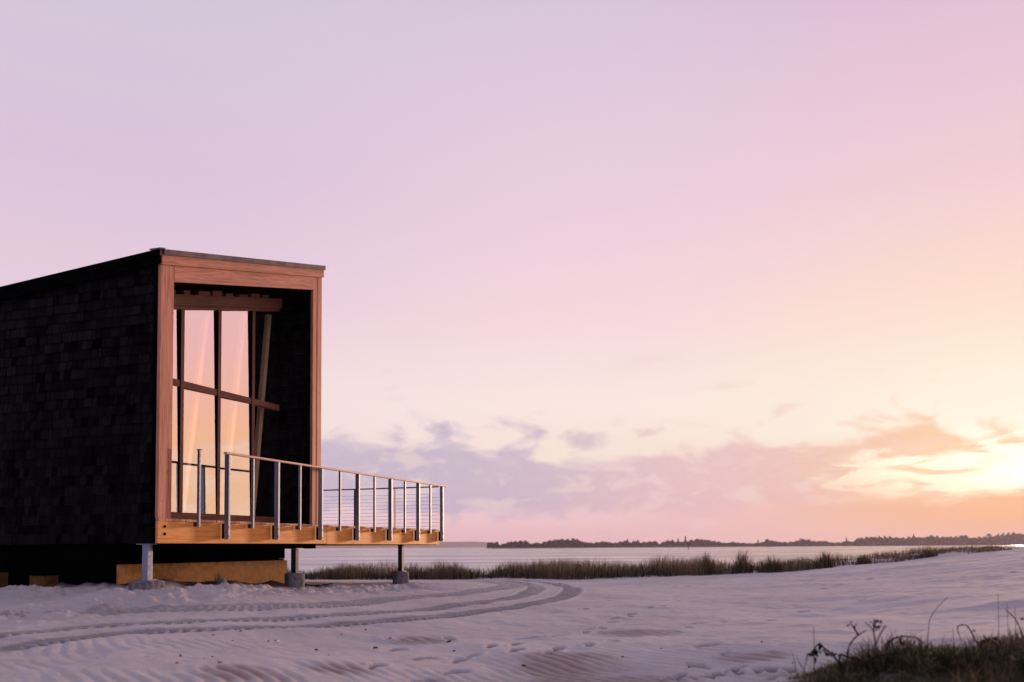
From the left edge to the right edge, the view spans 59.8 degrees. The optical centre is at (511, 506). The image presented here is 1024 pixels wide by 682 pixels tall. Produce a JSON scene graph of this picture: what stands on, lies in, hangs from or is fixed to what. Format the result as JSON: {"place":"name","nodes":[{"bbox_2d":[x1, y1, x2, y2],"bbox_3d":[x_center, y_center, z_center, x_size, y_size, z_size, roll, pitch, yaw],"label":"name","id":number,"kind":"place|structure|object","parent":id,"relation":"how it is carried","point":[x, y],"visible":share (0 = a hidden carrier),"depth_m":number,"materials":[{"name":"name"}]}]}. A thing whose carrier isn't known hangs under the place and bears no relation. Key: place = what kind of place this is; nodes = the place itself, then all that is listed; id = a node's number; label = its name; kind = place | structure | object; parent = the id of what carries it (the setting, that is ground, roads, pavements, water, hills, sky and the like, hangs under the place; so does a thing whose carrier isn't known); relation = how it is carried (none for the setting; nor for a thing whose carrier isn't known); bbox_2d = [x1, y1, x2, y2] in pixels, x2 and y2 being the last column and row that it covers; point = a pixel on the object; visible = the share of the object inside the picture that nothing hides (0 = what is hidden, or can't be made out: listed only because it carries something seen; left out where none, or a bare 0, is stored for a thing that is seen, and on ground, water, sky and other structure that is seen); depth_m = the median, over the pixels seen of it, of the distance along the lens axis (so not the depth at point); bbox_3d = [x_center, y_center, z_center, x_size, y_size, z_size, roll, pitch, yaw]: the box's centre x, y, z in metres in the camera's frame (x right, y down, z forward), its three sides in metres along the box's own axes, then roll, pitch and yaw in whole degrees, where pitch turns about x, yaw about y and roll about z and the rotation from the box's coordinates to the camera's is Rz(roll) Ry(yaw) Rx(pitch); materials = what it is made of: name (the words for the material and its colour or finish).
{"place":"outdoors","nodes":[
{"label":"outdoors","id":0,"kind":"place"},
{"bbox_2d":[316,542,487,547],"bbox_3d":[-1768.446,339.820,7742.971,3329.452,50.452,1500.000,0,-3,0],"label":"hills","id":1,"kind":"structure","parent":0,"point":[459,544],"depth_m":7048.73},
{"bbox_2d":[0,546,1023,681],"bbox_3d":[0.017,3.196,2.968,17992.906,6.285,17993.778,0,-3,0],"label":"sand","id":2,"kind":"structure","parent":0,"point":[713,628],"depth_m":9.88,"materials":[{"name":"white sand"}]},
{"bbox_2d":[0,569,8,587],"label":"plywood pier","id":3,"kind":"structure","parent":2,"relation":"on","point":[3,577],"depth_m":14.08,"materials":[{"name":"brown wood"}]},
{"bbox_2d":[28,572,59,586],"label":"plywood pier","id":4,"kind":"structure","parent":2,"relation":"on","point":[46,579],"depth_m":13.63,"materials":[{"name":"brown wood"}]},
{"bbox_2d":[0,559,286,585],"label":"foundation","id":5,"kind":"object","parent":2,"relation":"on","point":[256,571],"visible":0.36,"depth_m":14.21,"materials":[{"name":"brown wood"}]},
{"bbox_2d":[0,247,325,561],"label":"cabin","id":6,"kind":"object","parent":5,"relation":"on","point":[130,385],"visible":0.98,"depth_m":14.03,"materials":[{"name":"black wood"}]},
{"bbox_2d":[171,306,279,522],"bbox_3d":[-5.202,-1.836,15.471,0.122,4.216,3.858,-1,-3,20],"label":"window","id":7,"kind":"structure","parent":6,"relation":"in","point":[179,383],"depth_m":15.50,"materials":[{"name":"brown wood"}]},
{"bbox_2d":[153,518,438,549],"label":"deck","id":8,"kind":"structure","parent":6,"relation":"attached to","point":[242,534],"depth_m":15.55,"materials":[{"name":"brown wood"}]},
{"bbox_2d":[193,449,201,526],"bbox_3d":[-4.861,-0.287,13.763,0.111,1.203,0.054,-1,-3,20],"label":"railing post","id":9,"kind":"object","parent":8,"relation":"attached to","point":[196,524],"visible":1,"depth_m":13.74,"materials":[{"name":"metal"}]},
{"bbox_2d":[222,452,446,540],"bbox_3d":[-3.154,-0.001,18.441,0.136,1.408,8.740,-1,-3,20],"label":"front railing","id":10,"kind":"object","parent":8,"relation":"attached to","point":[275,527],"visible":1,"depth_m":17.00,"materials":[{"name":"metal"}]},
{"bbox_2d":[323,486,438,527],"bbox_3d":[-4.152,0.077,23.075,4.940,1.078,0.058,-1,-3,20],"label":"end railing","id":11,"kind":"object","parent":8,"relation":"on","point":[395,498],"visible":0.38,"depth_m":22.66,"materials":[{"name":"metal"}]},
{"bbox_2d":[128,544,164,590],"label":"deck pier","id":12,"kind":"structure","parent":2,"relation":"on","point":[147,582],"depth_m":13.08,"materials":[{"name":"concrete"}]},
{"bbox_2d":[208,573,232,583],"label":"grass tuft","id":13,"kind":"object","parent":2,"relation":"on","point":[215,580],"visible":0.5,"depth_m":14.52,"materials":[{"name":"brown plant"}]},
{"bbox_2d":[216,578,227,584],"bbox_3d":[-4.677,1.263,14.349,0.219,0.237,0.248,-2,-3,38],"label":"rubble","id":14,"kind":"object","parent":2,"relation":"on","point":[222,580],"visible":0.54,"depth_m":14.31,"materials":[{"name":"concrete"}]},
{"bbox_2d":[284,548,304,588],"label":"deck pier","id":15,"kind":"structure","parent":2,"relation":"on","point":[295,578],"depth_m":16.57,"materials":[{"name":"concrete"}]},
{"bbox_2d":[393,545,408,583],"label":"deck pier","id":16,"kind":"structure","parent":2,"relation":"on","point":[400,575],"depth_m":20.64,"materials":[{"name":"concrete"}]},
{"bbox_2d":[440,562,469,578],"bbox_3d":[-1.940,2.074,29.267,1.265,0.673,1.020,0,-3,0],"label":"grass tuft","id":17,"kind":"object","parent":2,"relation":"on","point":[455,564],"visible":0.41,"depth_m":29.15,"materials":[{"name":"green plant"}]},
{"bbox_2d":[287,545,1018,579],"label":"beach grass","id":18,"kind":"structure","parent":2,"relation":"on","point":[564,570],"depth_m":29.20,"materials":[{"name":"plant"}]},
{"bbox_2d":[694,551,718,574],"bbox_3d":[6.470,1.843,29.274,0.999,0.896,1.322,1,-3,-26],"label":"grass tuft","id":19,"kind":"object","parent":2,"relation":"on","point":[705,559],"visible":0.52,"depth_m":29.12,"materials":[{"name":"plant"}]},
{"bbox_2d":[729,549,756,572],"bbox_3d":[7.529,1.770,29.193,1.040,0.944,1.462,0,-3,0],"label":"grass tuft","id":20,"kind":"object","parent":2,"relation":"on","point":[742,563],"visible":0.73,"depth_m":29.11,"materials":[{"name":"plant"}]},
{"bbox_2d":[756,554,782,572],"bbox_3d":[8.472,1.862,29.278,0.958,0.682,1.200,0,-3,0],"label":"grass tuft","id":21,"kind":"object","parent":2,"relation":"on","point":[767,564],"visible":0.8,"depth_m":29.14,"materials":[{"name":"plant"}]},
{"bbox_2d":[791,650,817,676],"bbox_3d":[1.834,1.054,5.548,0.161,0.314,0.090,0,-3,0],"label":"weed","id":22,"kind":"object","parent":2,"relation":"on","point":[799,663],"visible":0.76,"depth_m":5.55,"materials":[{"name":"brown plant"}]},
{"bbox_2d":[814,549,833,567],"bbox_3d":[10.344,1.723,29.285,0.850,0.691,1.048,0,-3,0],"label":"grass tuft","id":23,"kind":"object","parent":2,"relation":"on","point":[825,561],"visible":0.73,"depth_m":29.09,"materials":[{"name":"plant"}]},
{"bbox_2d":[807,643,842,667],"bbox_3d":[1.855,0.947,5.270,0.204,0.288,0.084,0,-3,-8],"label":"bramble cane","id":24,"kind":"object","parent":2,"relation":"on","point":[815,651],"visible":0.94,"depth_m":5.26,"materials":[{"name":"brown plant"}]},
{"bbox_2d":[844,621,865,672],"bbox_3d":[2.003,0.877,5.227,0.133,0.412,0.083,0,-3,0],"label":"bramble cane","id":25,"kind":"object","parent":2,"relation":"on","point":[857,633],"visible":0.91,"depth_m":5.23,"materials":[{"name":"brown plant"}]},
{"bbox_2d":[839,653,874,674],"bbox_3d":[1.963,0.921,5.011,0.231,0.186,0.077,0,-3,0],"label":"bramble cane","id":26,"kind":"object","parent":2,"relation":"on","point":[841,654],"visible":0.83,"depth_m":5.01,"materials":[{"name":"brown plant"}]},
{"bbox_2d":[854,553,871,564],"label":"grass tuft","id":27,"kind":"object","parent":2,"relation":"on","point":[861,559],"visible":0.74,"depth_m":29.13,"materials":[{"name":"plant"}]},
{"bbox_2d":[865,619,886,664],"bbox_3d":[2.110,0.825,5.174,0.142,0.343,0.089,2,-3,-40],"label":"weed","id":28,"kind":"object","parent":2,"relation":"on","point":[876,627],"visible":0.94,"depth_m":5.16,"materials":[{"name":"brown plant"}]},
{"bbox_2d":[861,653,915,670],"bbox_3d":[2.171,0.923,5.060,0.351,0.188,0.070,0,-3,0],"label":"bramble cane","id":29,"kind":"object","parent":2,"relation":"on","point":[867,661],"visible":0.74,"depth_m":5.06,"materials":[{"name":"brown plant"}]},
{"bbox_2d":[759,627,1023,681],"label":"dune grass","id":30,"kind":"structure","parent":2,"relation":"on","point":[1001,659],"depth_m":4.68,"materials":[{"name":"green plant"}]},
{"bbox_2d":[884,635,923,656],"bbox_3d":[2.290,0.872,5.171,0.257,0.252,0.093,0,-3,0],"label":"bramble cane","id":31,"kind":"object","parent":2,"relation":"on","point":[889,641],"visible":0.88,"depth_m":5.17,"materials":[{"name":"brown plant"}]},
{"bbox_2d":[919,549,937,557],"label":"grass tuft","id":32,"kind":"object","parent":2,"relation":"on","point":[927,553],"visible":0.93,"depth_m":30.00,"materials":[{"name":"plant"}]},
{"bbox_2d":[927,597,947,650],"bbox_3d":[2.464,0.726,5.162,0.114,0.408,0.064,-1,-3,8],"label":"grass stalk","id":33,"kind":"object","parent":2,"relation":"on","point":[929,622],"depth_m":5.16,"materials":[{"name":"brown plant"}]},
{"bbox_2d":[957,624,978,652],"bbox_3d":[2.644,0.812,5.176,0.120,0.262,0.081,0,-3,0],"label":"bramble cane","id":34,"kind":"object","parent":2,"relation":"on","point":[969,629],"visible":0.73,"depth_m":5.17,"materials":[{"name":"brown plant"}]},
{"bbox_2d":[978,636,998,647],"bbox_3d":[2.719,0.838,5.061,0.107,0.220,0.077,0,-3,0],"label":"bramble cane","id":35,"kind":"object","parent":2,"relation":"on","point":[988,640],"visible":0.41,"depth_m":5.07,"materials":[{"name":"brown plant"}]},
{"bbox_2d":[1006,610,1023,633],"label":"bramble cane","id":36,"kind":"object","parent":2,"relation":"on","point":[1016,620],"visible":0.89,"depth_m":5.29,"materials":[{"name":"brown plant"}]},
{"bbox_2d":[0,0,1023,544],"label":"sky","id":37,"kind":"structure","parent":0,"point":[724,271],"materials":[{"name":"pink"}]},
{"bbox_2d":[283,545,1023,574],"bbox_3d":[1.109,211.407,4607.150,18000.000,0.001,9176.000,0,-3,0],"label":"water","id":38,"kind":"structure","parent":0,"point":[485,558],"depth_m":247.05,"materials":[{"name":"purple liquid"}]},
{"bbox_2d":[491,544,1020,548],"bbox_3d":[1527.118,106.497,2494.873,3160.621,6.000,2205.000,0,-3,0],"label":"shore","id":39,"kind":"structure","parent":0,"point":[725,546],"depth_m":1959.07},
{"bbox_2d":[487,532,1023,547],"bbox_3d":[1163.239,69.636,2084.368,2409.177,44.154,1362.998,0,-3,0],"label":"wood","id":40,"kind":"object","parent":39,"relation":"on","point":[1018,538],"visible":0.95,"depth_m":2179.26,"materials":[{"name":"green plant"}]},
{"bbox_2d":[986,534,992,544],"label":"tree","id":41,"kind":"object","parent":39,"relation":"on","point":[990,535],"visible":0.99,"depth_m":2590.32,"materials":[{"name":"green plant"}]}
]}

